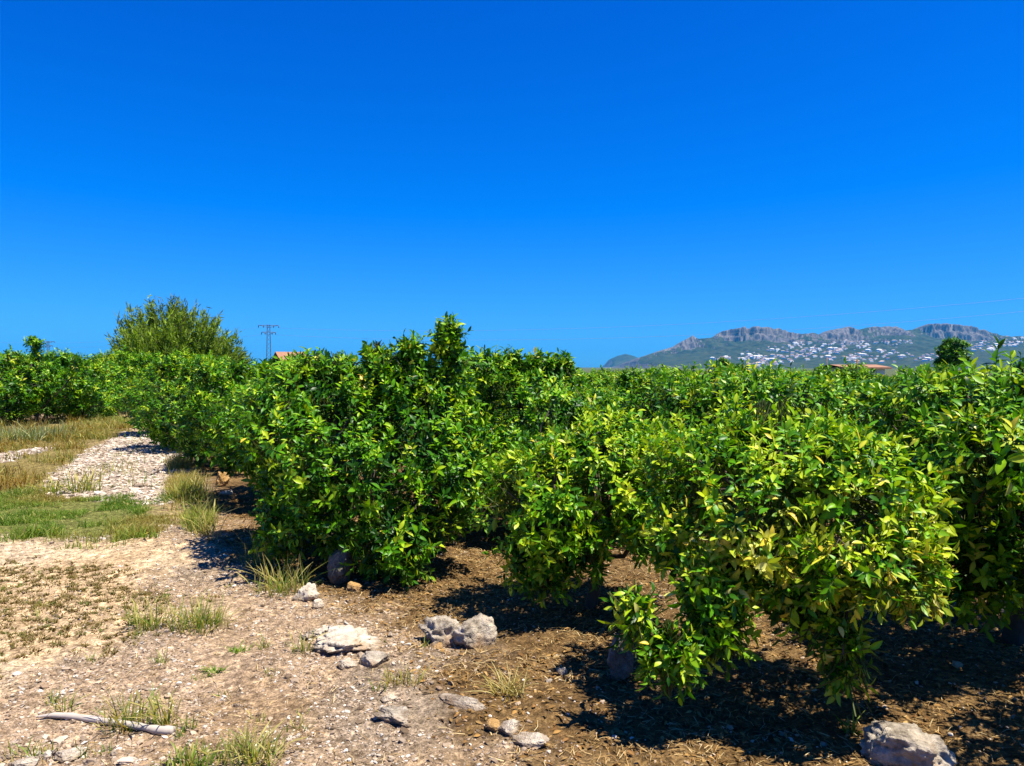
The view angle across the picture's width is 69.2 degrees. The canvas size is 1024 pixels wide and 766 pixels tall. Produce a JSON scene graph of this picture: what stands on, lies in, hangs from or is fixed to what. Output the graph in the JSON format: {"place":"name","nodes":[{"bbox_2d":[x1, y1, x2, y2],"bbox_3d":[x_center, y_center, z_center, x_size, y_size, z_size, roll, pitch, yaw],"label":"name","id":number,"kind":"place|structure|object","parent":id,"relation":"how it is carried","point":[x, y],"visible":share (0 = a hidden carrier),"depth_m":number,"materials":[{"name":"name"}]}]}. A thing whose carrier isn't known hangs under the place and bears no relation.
{"place":"outdoors","nodes":[
{"label":"outdoors","id":0,"kind":"place"},
{"bbox_2d":[0,481,193,549],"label":"green grass","id":1,"kind":"structure","parent":0,"point":[11,498],"depth_m":7.77,"materials":[{"name":"green plant"}]},
{"bbox_2d":[61,411,143,430],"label":"grass","id":2,"kind":"structure","parent":0,"point":[116,419],"depth_m":19.54,"materials":[{"name":"beige plant"}]},
{"bbox_2d":[148,446,230,539],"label":"dry edge grass","id":3,"kind":"structure","parent":0,"point":[182,484],"depth_m":8.87,"materials":[{"name":"beige plant"}]},
{"bbox_2d":[271,352,303,361],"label":"farm house","id":4,"kind":"structure","parent":0,"point":[278,354],"depth_m":74.29,"materials":[{"name":"tile"}]},
{"bbox_2d":[0,367,1023,765],"bbox_3d":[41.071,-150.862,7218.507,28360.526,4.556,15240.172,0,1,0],"label":"ground","id":5,"kind":"structure","parent":0,"point":[426,711],"depth_m":3.88,"materials":[{"name":"beige soil"}]},
{"bbox_2d":[0,422,47,442],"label":"weed tuft","id":6,"kind":"object","parent":5,"relation":"on","point":[16,436],"visible":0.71,"depth_m":15.99,"materials":[{"name":"green plant"}]},
{"bbox_2d":[8,756,39,765],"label":"rock","id":7,"kind":"object","parent":5,"relation":"on","point":[30,761],"visible":1,"depth_m":3.00,"materials":[{"name":"stone"}]},
{"bbox_2d":[0,343,55,423],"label":"citrus tree","id":8,"kind":"object","parent":5,"relation":"on","point":[7,358],"visible":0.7,"depth_m":20.32,"materials":[{"name":"green plant"}]},
{"bbox_2d":[0,735,57,763],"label":"weed tuft","id":9,"kind":"object","parent":5,"relation":"on","point":[34,748],"visible":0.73,"depth_m":3.09,"materials":[{"name":"green plant"}]},
{"bbox_2d":[6,420,76,440],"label":"weed tuft","id":10,"kind":"object","parent":5,"relation":"on","point":[63,427],"visible":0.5,"depth_m":16.40,"materials":[{"name":"green plant"}]},
{"bbox_2d":[6,335,90,423],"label":"citrus tree","id":11,"kind":"object","parent":5,"relation":"on","point":[35,361],"visible":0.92,"depth_m":20.44,"materials":[{"name":"green plant"}]},
{"bbox_2d":[20,474,81,494],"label":"weed tuft","id":12,"kind":"object","parent":5,"relation":"on","point":[50,489],"visible":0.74,"depth_m":9.32,"materials":[{"name":"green plant"}]},
{"bbox_2d":[0,347,105,422],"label":"citrus tree","id":13,"kind":"object","parent":5,"relation":"on","point":[49,356],"visible":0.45,"depth_m":21.29,"materials":[{"name":"green plant"}]},
{"bbox_2d":[42,684,73,705],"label":"weed tuft","id":14,"kind":"object","parent":5,"relation":"on","point":[52,701],"visible":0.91,"depth_m":3.55,"materials":[{"name":"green plant"}]},
{"bbox_2d":[0,411,135,490],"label":"dry verge grass","id":15,"kind":"structure","parent":5,"relation":"on","point":[82,434],"depth_m":15.34,"materials":[{"name":"beige plant"}]},
{"bbox_2d":[45,691,91,711],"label":"weed tuft","id":16,"kind":"object","parent":5,"relation":"on","point":[69,704],"visible":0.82,"depth_m":3.50,"materials":[{"name":"green plant"}]},
{"bbox_2d":[54,746,85,763],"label":"rock","id":17,"kind":"object","parent":5,"relation":"on","point":[63,756],"visible":0.94,"depth_m":3.06,"materials":[{"name":"stone"}]},
{"bbox_2d":[31,350,128,420],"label":"citrus tree","id":18,"kind":"object","parent":5,"relation":"on","point":[99,365],"visible":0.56,"depth_m":22.16,"materials":[{"name":"green plant"}]},
{"bbox_2d":[52,470,112,493],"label":"weed tuft","id":19,"kind":"object","parent":5,"relation":"on","point":[87,481],"visible":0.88,"depth_m":9.41,"materials":[{"name":"green plant"}]},
{"bbox_2d":[0,735,165,765],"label":"pale stones","id":20,"kind":"object","parent":5,"relation":"on","point":[61,741],"visible":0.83,"depth_m":3.06,"materials":[{"name":"beige stone"}]},
{"bbox_2d":[74,738,93,759],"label":"weed tuft","id":21,"kind":"object","parent":5,"relation":"on","point":[86,751],"visible":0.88,"depth_m":3.08,"materials":[{"name":"green plant"}]},
{"bbox_2d":[0,431,182,505],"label":"white rubble","id":22,"kind":"object","parent":5,"relation":"on","point":[156,467],"visible":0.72,"depth_m":11.87,"materials":[{"name":"stone"}]},
{"bbox_2d":[89,740,111,755],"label":"weed tuft","id":23,"kind":"object","parent":5,"relation":"on","point":[103,748],"visible":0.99,"depth_m":3.12,"materials":[{"name":"green plant"}]},
{"bbox_2d":[37,712,175,734],"bbox_3d":[-1.839,1.538,3.370,0.714,0.046,0.064,0,1,13],"label":"dead stick","id":24,"kind":"object","parent":5,"relation":"on","point":[161,730],"visible":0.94,"depth_m":3.37,"materials":[{"name":"grey wood"}]},
{"bbox_2d":[50,431,171,502],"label":"track weeds","id":25,"kind":"object","parent":5,"relation":"on","point":[112,469],"visible":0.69,"depth_m":11.22,"materials":[{"name":"green plant"}]},
{"bbox_2d":[0,556,222,687],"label":"dry ground cover","id":26,"kind":"object","parent":5,"relation":"on","point":[70,574],"visible":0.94,"depth_m":4.97,"materials":[{"name":"beige plant"}]},
{"bbox_2d":[76,344,161,412],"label":"citrus tree","id":27,"kind":"object","parent":5,"relation":"on","point":[123,358],"visible":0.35,"depth_m":24.80,"materials":[{"name":"green plant"}]},
{"bbox_2d":[81,681,167,734],"bbox_3d":[-1.734,1.477,3.349,0.401,0.194,0.425,-1,1,-23],"label":"weed tuft","id":28,"kind":"object","parent":5,"relation":"on","point":[123,717],"visible":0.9,"depth_m":3.37,"materials":[{"name":"green plant"}]},
{"bbox_2d":[119,526,160,539],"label":"weed tuft","id":29,"kind":"object","parent":5,"relation":"on","point":[141,535],"visible":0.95,"depth_m":6.74,"materials":[{"name":"green plant"}]},
{"bbox_2d":[101,351,182,412],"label":"citrus tree","id":30,"kind":"object","parent":5,"relation":"on","point":[123,375],"visible":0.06,"depth_m":26.06,"materials":[{"name":"green plant"}]},
{"bbox_2d":[111,595,174,631],"bbox_3d":[-2.199,1.413,4.557,0.452,0.199,0.420,1,1,25],"label":"weed tuft","id":31,"kind":"object","parent":5,"relation":"on","point":[142,621],"visible":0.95,"depth_m":4.56,"materials":[{"name":"green plant"}]},
{"bbox_2d":[127,689,185,725],"bbox_3d":[-1.605,1.476,3.326,0.248,0.194,0.295,-1,2,-41],"label":"weed tuft","id":32,"kind":"object","parent":5,"relation":"on","point":[165,719],"visible":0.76,"depth_m":3.36,"materials":[{"name":"green plant"}]},
{"bbox_2d":[147,648,168,664],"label":"weed tuft","id":33,"kind":"object","parent":5,"relation":"on","point":[161,658],"visible":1,"depth_m":4.01,"materials":[{"name":"green plant"}]},
{"bbox_2d":[117,348,204,430],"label":"citrus tree","id":34,"kind":"object","parent":5,"relation":"on","point":[181,357],"visible":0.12,"depth_m":17.20,"materials":[{"name":"green plant"}]},
{"bbox_2d":[98,293,256,383],"bbox_3d":[-13.811,-1.243,29.918,7.334,4.823,5.439,0,1,0],"label":"wispy bush","id":35,"kind":"object","parent":5,"relation":"on","point":[177,329],"visible":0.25,"depth_m":29.32,"materials":[{"name":"green plant"}]},
{"bbox_2d":[118,352,250,450],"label":"citrus tree","id":36,"kind":"object","parent":5,"relation":"on","point":[161,434],"visible":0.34,"depth_m":14.07,"materials":[{"name":"green plant"}]},
{"bbox_2d":[145,737,229,765],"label":"weed tuft","id":37,"kind":"object","parent":5,"relation":"on","point":[191,754],"visible":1,"depth_m":3.01,"materials":[{"name":"green plant"}]},
{"bbox_2d":[177,712,205,732],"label":"weed tuft","id":38,"kind":"object","parent":5,"relation":"on","point":[193,726],"visible":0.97,"depth_m":3.29,"materials":[{"name":"green plant"}]},
{"bbox_2d":[150,589,251,635],"bbox_3d":[-1.912,1.410,4.576,0.611,0.237,0.527,1,1,23],"label":"weed tuft","id":39,"kind":"object","parent":5,"relation":"on","point":[197,623],"visible":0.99,"depth_m":4.55,"materials":[{"name":"green plant"}]},
{"bbox_2d":[183,350,232,379],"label":"citrus tree","id":40,"kind":"object","parent":5,"relation":"on","point":[225,358],"visible":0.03,"depth_m":27.91,"materials":[{"name":"green plant"}]},
{"bbox_2d":[198,664,229,675],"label":"weed tuft","id":41,"kind":"object","parent":5,"relation":"on","point":[212,669],"visible":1,"depth_m":3.94,"materials":[{"name":"green plant"}]},
{"bbox_2d":[215,472,229,486],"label":"rock","id":42,"kind":"object","parent":5,"relation":"on","point":[223,478],"visible":0.92,"depth_m":9.89,"materials":[{"name":"stone"}]},
{"bbox_2d":[158,356,300,466],"bbox_3d":[-4.270,0.529,11.901,2.337,1.918,2.364,0,1,15],"label":"citrus tree","id":43,"kind":"object","parent":5,"relation":"on","point":[190,428],"visible":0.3,"depth_m":11.28,"materials":[{"name":"green plant"}]},
{"bbox_2d":[224,640,253,653],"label":"weed tuft","id":44,"kind":"object","parent":5,"relation":"on","point":[236,650],"visible":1,"depth_m":4.22,"materials":[{"name":"green plant"}]},
{"bbox_2d":[224,531,290,567],"bbox_3d":[-1.992,1.294,6.029,0.640,0.349,0.713,0,1,0],"label":"weed tuft","id":45,"kind":"object","parent":5,"relation":"on","point":[257,555],"visible":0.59,"depth_m":5.93,"materials":[{"name":"green plant"}]},
{"bbox_2d":[210,718,306,765],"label":"weed tuft","id":46,"kind":"object","parent":5,"relation":"on","point":[245,754],"visible":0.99,"depth_m":3.01,"materials":[{"name":"green plant"}]},
{"bbox_2d":[253,633,271,649],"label":"weed tuft","id":47,"kind":"object","parent":5,"relation":"on","point":[263,642],"visible":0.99,"depth_m":4.26,"materials":[{"name":"green plant"}]},
{"bbox_2d":[258,325,278,357],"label":"power pylon","id":48,"kind":"object","parent":5,"relation":"on","point":[269,338],"visible":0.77,"depth_m":129.66,"materials":[{"name":"metal"}]},
{"bbox_2d":[289,298,1021,330],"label":"power cable","id":49,"kind":"object","parent":48,"relation":"attached to","point":[674,324],"visible":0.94,"depth_m":109.62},
{"bbox_2d":[288,311,1023,339],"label":"power cable","id":50,"kind":"object","parent":48,"relation":"attached to","point":[703,334],"visible":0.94,"depth_m":109.40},
{"bbox_2d":[228,553,329,597],"bbox_3d":[-1.660,1.347,5.303,0.720,0.315,0.600,-1,1,-31],"label":"weed tuft","id":51,"kind":"object","parent":5,"relation":"on","point":[280,587],"visible":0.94,"depth_m":5.27,"materials":[{"name":"green plant"}]},
{"bbox_2d":[286,716,313,733],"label":"weed tuft","id":52,"kind":"object","parent":5,"relation":"on","point":[298,726],"visible":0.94,"depth_m":3.29,"materials":[{"name":"green plant"}]},
{"bbox_2d":[199,349,403,498],"bbox_3d":[-2.484,0.554,8.908,2.282,1.924,2.364,1,2,40],"label":"citrus tree","id":53,"kind":"object","parent":5,"relation":"on","point":[218,426],"visible":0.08,"depth_m":8.33,"materials":[{"name":"green plant"}]},
{"bbox_2d":[292,582,318,601],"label":"rock","id":54,"kind":"object","parent":5,"relation":"on","point":[308,592],"visible":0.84,"depth_m":5.07,"materials":[{"name":"stone"}]},
{"bbox_2d":[284,628,327,654],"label":"weed tuft","id":55,"kind":"object","parent":5,"relation":"on","point":[302,648],"visible":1,"depth_m":4.16,"materials":[{"name":"green plant"}]},
{"bbox_2d":[302,625,328,639],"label":"rock","id":56,"kind":"object","parent":5,"relation":"on","point":[322,630],"visible":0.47,"depth_m":4.36,"materials":[{"name":"stone"}]},
{"bbox_2d":[312,598,323,608],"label":"rock","id":57,"kind":"object","parent":5,"relation":"on","point":[318,603],"visible":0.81,"depth_m":4.92,"materials":[{"name":"stone"}]},
{"bbox_2d":[327,546,352,584],"bbox_3d":[-1.288,1.358,5.504,0.160,0.310,0.189,0,1,15],"label":"rock","id":58,"kind":"object","parent":5,"relation":"on","point":[336,575],"visible":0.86,"depth_m":5.45,"materials":[{"name":"stone"}]},
{"bbox_2d":[337,657,357,670],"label":"rock","id":59,"kind":"object","parent":5,"relation":"on","point":[345,663],"visible":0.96,"depth_m":3.94,"materials":[{"name":"stone"}]},
{"bbox_2d":[311,624,386,654],"bbox_3d":[-0.920,1.506,4.274,0.438,0.159,0.359,0,1,-3],"label":"rock","id":60,"kind":"object","parent":5,"relation":"on","point":[341,640],"visible":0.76,"depth_m":4.21,"materials":[{"name":"stone"}]},
{"bbox_2d":[347,581,362,591],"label":"rock","id":61,"kind":"object","parent":5,"relation":"on","point":[354,586],"visible":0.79,"depth_m":5.28,"materials":[{"name":"stone"}]},
{"bbox_2d":[223,311,495,591],"bbox_3d":[-1.265,0.466,6.293,2.439,2.158,2.494,0,1,0],"label":"citrus tree","id":62,"kind":"object","parent":5,"relation":"on","point":[405,386],"visible":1,"depth_m":5.80,"materials":[{"name":"green plant"}]},
{"bbox_2d":[359,651,389,668],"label":"rock","id":63,"kind":"object","parent":5,"relation":"on","point":[371,659],"visible":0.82,"depth_m":3.94,"materials":[{"name":"grey stone"}]},
{"bbox_2d":[380,694,398,702],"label":"rock","id":64,"kind":"object","parent":5,"relation":"on","point":[392,698],"visible":0.94,"depth_m":3.51,"materials":[{"name":"stone"}]},
{"bbox_2d":[372,705,411,727],"bbox_3d":[-0.516,1.504,3.326,0.202,0.088,0.129,1,1,23],"label":"rock","id":65,"kind":"object","parent":5,"relation":"on","point":[393,714],"visible":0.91,"depth_m":3.30,"materials":[{"name":"grey stone"}]},
{"bbox_2d":[380,663,429,688],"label":"weed tuft","id":66,"kind":"object","parent":5,"relation":"on","point":[397,679],"visible":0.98,"depth_m":3.69,"materials":[{"name":"green plant"}]},
{"bbox_2d":[384,378,435,456],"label":"citrus tree","id":67,"kind":"object","parent":5,"relation":"on","point":[410,433],"visible":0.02,"depth_m":12.09,"materials":[{"name":"green plant"}]},
{"bbox_2d":[428,641,442,649],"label":"rock","id":68,"kind":"object","parent":5,"relation":"on","point":[437,645],"visible":0.75,"depth_m":4.23,"materials":[{"name":"stone"}]},
{"bbox_2d":[418,615,460,647],"bbox_3d":[-0.412,1.480,4.351,0.247,0.225,0.246,0,1,-17],"label":"rock","id":69,"kind":"object","parent":5,"relation":"on","point":[437,629],"visible":0.67,"depth_m":4.29,"materials":[{"name":"grey stone"}]},
{"bbox_2d":[439,693,486,710],"bbox_3d":[-0.233,1.495,3.462,0.281,0.076,0.093,1,1,29],"label":"rock","id":70,"kind":"object","parent":5,"relation":"on","point":[462,702],"visible":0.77,"depth_m":3.43,"materials":[{"name":"grey stone"}]},
{"bbox_2d":[451,613,497,648],"bbox_3d":[-0.235,1.467,4.320,0.265,0.230,0.239,-1,1,-25],"label":"rock","id":71,"kind":"object","parent":5,"relation":"on","point":[478,630],"visible":0.76,"depth_m":4.25,"materials":[{"name":"grey stone"}]},
{"bbox_2d":[413,378,569,471],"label":"citrus tree","id":72,"kind":"object","parent":5,"relation":"on","point":[516,417],"visible":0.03,"depth_m":9.89,"materials":[{"name":"green plant"}]},
{"bbox_2d":[485,718,500,731],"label":"rock","id":73,"kind":"object","parent":5,"relation":"on","point":[493,724],"visible":0.98,"depth_m":3.19,"materials":[{"name":"stone"}]},
{"bbox_2d":[467,661,537,701],"bbox_3d":[-0.022,1.447,3.601,0.340,0.131,0.399,0,1,16],"label":"weed tuft","id":74,"kind":"object","parent":5,"relation":"on","point":[508,691],"visible":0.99,"depth_m":3.59,"materials":[{"name":"green plant"}]},
{"bbox_2d":[498,719,519,735],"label":"rock","id":75,"kind":"object","parent":5,"relation":"on","point":[509,727],"visible":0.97,"depth_m":3.16,"materials":[{"name":"stone"}]},
{"bbox_2d":[0,489,1023,765],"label":"dry leaf litter","id":76,"kind":"object","parent":5,"relation":"on","point":[809,746],"visible":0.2,"depth_m":3.87,"materials":[{"name":"brown plant"}]},
{"bbox_2d":[512,732,549,748],"bbox_3d":[0.075,1.481,3.067,0.158,0.060,0.091,0,1,17],"label":"rock","id":77,"kind":"object","parent":5,"relation":"on","point":[538,740],"visible":0.96,"depth_m":3.05,"materials":[{"name":"stone"}]},
{"bbox_2d":[429,344,645,523],"bbox_3d":[0.299,0.578,7.587,2.342,1.962,2.505,0,1,0],"label":"citrus tree","id":78,"kind":"object","parent":5,"relation":"on","point":[498,372],"visible":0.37,"depth_m":7.39,"materials":[{"name":"green plant"}]},
{"bbox_2d":[510,368,610,423],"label":"citrus tree","id":79,"kind":"object","parent":5,"relation":"on","point":[582,373],"visible":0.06,"depth_m":14.02,"materials":[{"name":"green plant"}]},
{"bbox_2d":[557,667,566,675],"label":"rock","id":80,"kind":"object","parent":5,"relation":"on","point":[562,671],"visible":0.98,"depth_m":3.84,"materials":[{"name":"stone"}]},
{"bbox_2d":[462,401,707,608],"bbox_3d":[0.532,0.863,4.931,1.718,1.461,1.404,0,1,0],"label":"citrus tree","id":81,"kind":"object","parent":5,"relation":"on","point":[567,532],"visible":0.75,"depth_m":4.63,"materials":[{"name":"green plant"}]},
{"bbox_2d":[555,368,614,420],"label":"citrus tree","id":82,"kind":"object","parent":5,"relation":"on","point":[607,381],"visible":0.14,"depth_m":18.34,"materials":[{"name":"green plant"}]},
{"bbox_2d":[582,364,618,390],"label":"citrus tree","id":83,"kind":"object","parent":5,"relation":"on","point":[603,371],"visible":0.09,"depth_m":21.74,"materials":[{"name":"green plant"}]},
{"bbox_2d":[607,634,634,679],"bbox_3d":[0.549,1.387,3.786,0.153,0.229,0.160,0,1,-6],"label":"rock","id":84,"kind":"object","parent":5,"relation":"on","point":[620,666],"visible":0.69,"depth_m":3.72,"materials":[{"name":"stone"}]},
{"bbox_2d":[570,365,702,457],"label":"citrus tree","id":85,"kind":"object","parent":5,"relation":"on","point":[623,385],"visible":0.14,"depth_m":11.22,"materials":[{"name":"green plant"}]},
{"bbox_2d":[607,364,701,420],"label":"citrus tree","id":86,"kind":"object","parent":5,"relation":"on","point":[672,371],"visible":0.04,"depth_m":15.48,"materials":[{"name":"green plant"}]},
{"bbox_2d":[645,363,706,402],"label":"citrus tree","id":87,"kind":"object","parent":5,"relation":"on","point":[663,367],"visible":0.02,"depth_m":19.13,"materials":[{"name":"green plant"}]},
{"bbox_2d":[710,356,739,374],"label":"broadleaf tree","id":88,"kind":"object","parent":5,"relation":"on","point":[721,359],"visible":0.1,"depth_m":79.34,"materials":[{"name":"green plant"}]},
{"bbox_2d":[616,358,907,541],"bbox_3d":[2.275,0.654,6.971,2.625,1.783,2.204,0,1,0],"label":"citrus tree","id":89,"kind":"object","parent":5,"relation":"on","point":[764,388],"visible":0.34,"depth_m":6.52,"materials":[{"name":"green plant"}]},
{"bbox_2d":[598,383,965,719],"bbox_3d":[1.293,0.802,3.539,1.484,1.597,1.600,1,1,27],"label":"citrus tree","id":90,"kind":"object","parent":5,"relation":"on","point":[820,582],"visible":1,"depth_m":3.20,"materials":[{"name":"green plant"}]},
{"bbox_2d":[733,367,833,411],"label":"citrus tree","id":91,"kind":"object","parent":5,"relation":"on","point":[785,376],"depth_m":13.12,"materials":[{"name":"green plant"}]},
{"bbox_2d":[787,364,832,377],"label":"citrus tree","id":92,"kind":"object","parent":5,"relation":"on","point":[807,372],"visible":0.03,"depth_m":22.10,"materials":[{"name":"green plant"}]},
{"bbox_2d":[769,371,906,498],"bbox_3d":[3.684,0.680,8.737,2.211,1.642,2.116,0,1,-17],"label":"citrus tree","id":93,"kind":"object","parent":5,"relation":"on","point":[849,379],"depth_m":8.11,"materials":[{"name":"green plant"}]},
{"bbox_2d":[834,713,862,734],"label":"weed tuft","id":94,"kind":"object","parent":5,"relation":"on","point":[845,728],"visible":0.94,"depth_m":3.26,"materials":[{"name":"green plant"}]},
{"bbox_2d":[814,356,884,425],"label":"citrus tree","id":95,"kind":"object","parent":5,"relation":"on","point":[863,371],"visible":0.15,"depth_m":14.79,"materials":[{"name":"green plant"}]},
{"bbox_2d":[816,365,891,374],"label":"farm house","id":96,"kind":"structure","parent":5,"relation":"on","point":[880,369],"depth_m":58.64,"materials":[{"name":"tile"}]},
{"bbox_2d":[876,372,919,391],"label":"citrus tree","id":97,"kind":"object","parent":5,"relation":"on","point":[897,378],"visible":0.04,"depth_m":19.92,"materials":[{"name":"green plant"}]},
{"bbox_2d":[859,720,956,765],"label":"rock","id":98,"kind":"object","parent":5,"relation":"on","point":[884,743],"visible":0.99,"depth_m":2.97,"materials":[{"name":"grey stone"}]},
{"bbox_2d":[886,362,951,387],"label":"citrus tree","id":99,"kind":"object","parent":5,"relation":"on","point":[941,368],"visible":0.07,"depth_m":24.52,"materials":[{"name":"green plant"}]},
{"bbox_2d":[847,336,1023,646],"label":"citrus tree","id":100,"kind":"object","parent":5,"relation":"on","point":[983,441],"visible":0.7,"depth_m":3.77,"materials":[{"name":"green plant"}]},
{"bbox_2d":[908,379,995,475],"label":"citrus tree","id":101,"kind":"object","parent":5,"relation":"on","point":[914,398],"depth_m":10.35,"materials":[{"name":"green plant"}]},
{"bbox_2d":[933,336,973,370],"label":"broadleaf tree","id":102,"kind":"object","parent":5,"relation":"on","point":[952,350],"visible":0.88,"depth_m":69.31,"materials":[{"name":"green plant"}]},
{"bbox_2d":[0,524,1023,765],"bbox_3d":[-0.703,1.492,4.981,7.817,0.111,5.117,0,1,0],"label":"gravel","id":103,"kind":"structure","parent":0,"point":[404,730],"depth_m":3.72,"materials":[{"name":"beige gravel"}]},
{"bbox_2d":[0,0,1023,366],"label":"sky","id":104,"kind":"structure","parent":0,"point":[350,169],"materials":[{"name":"blue"}]},
{"bbox_2d":[602,354,636,366],"bbox_3d":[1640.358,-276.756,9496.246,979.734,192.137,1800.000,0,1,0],"label":"headland","id":105,"kind":"structure","parent":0,"point":[618,360],"depth_m":9217.31,"materials":[{"name":"grey stone"}]},
{"bbox_2d":[602,323,1023,367],"bbox_3d":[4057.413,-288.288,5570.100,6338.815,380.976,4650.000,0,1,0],"label":"mountain ridge","id":106,"kind":"structure","parent":0,"point":[733,344],"depth_m":5622.57,"materials":[{"name":"grey stone"}]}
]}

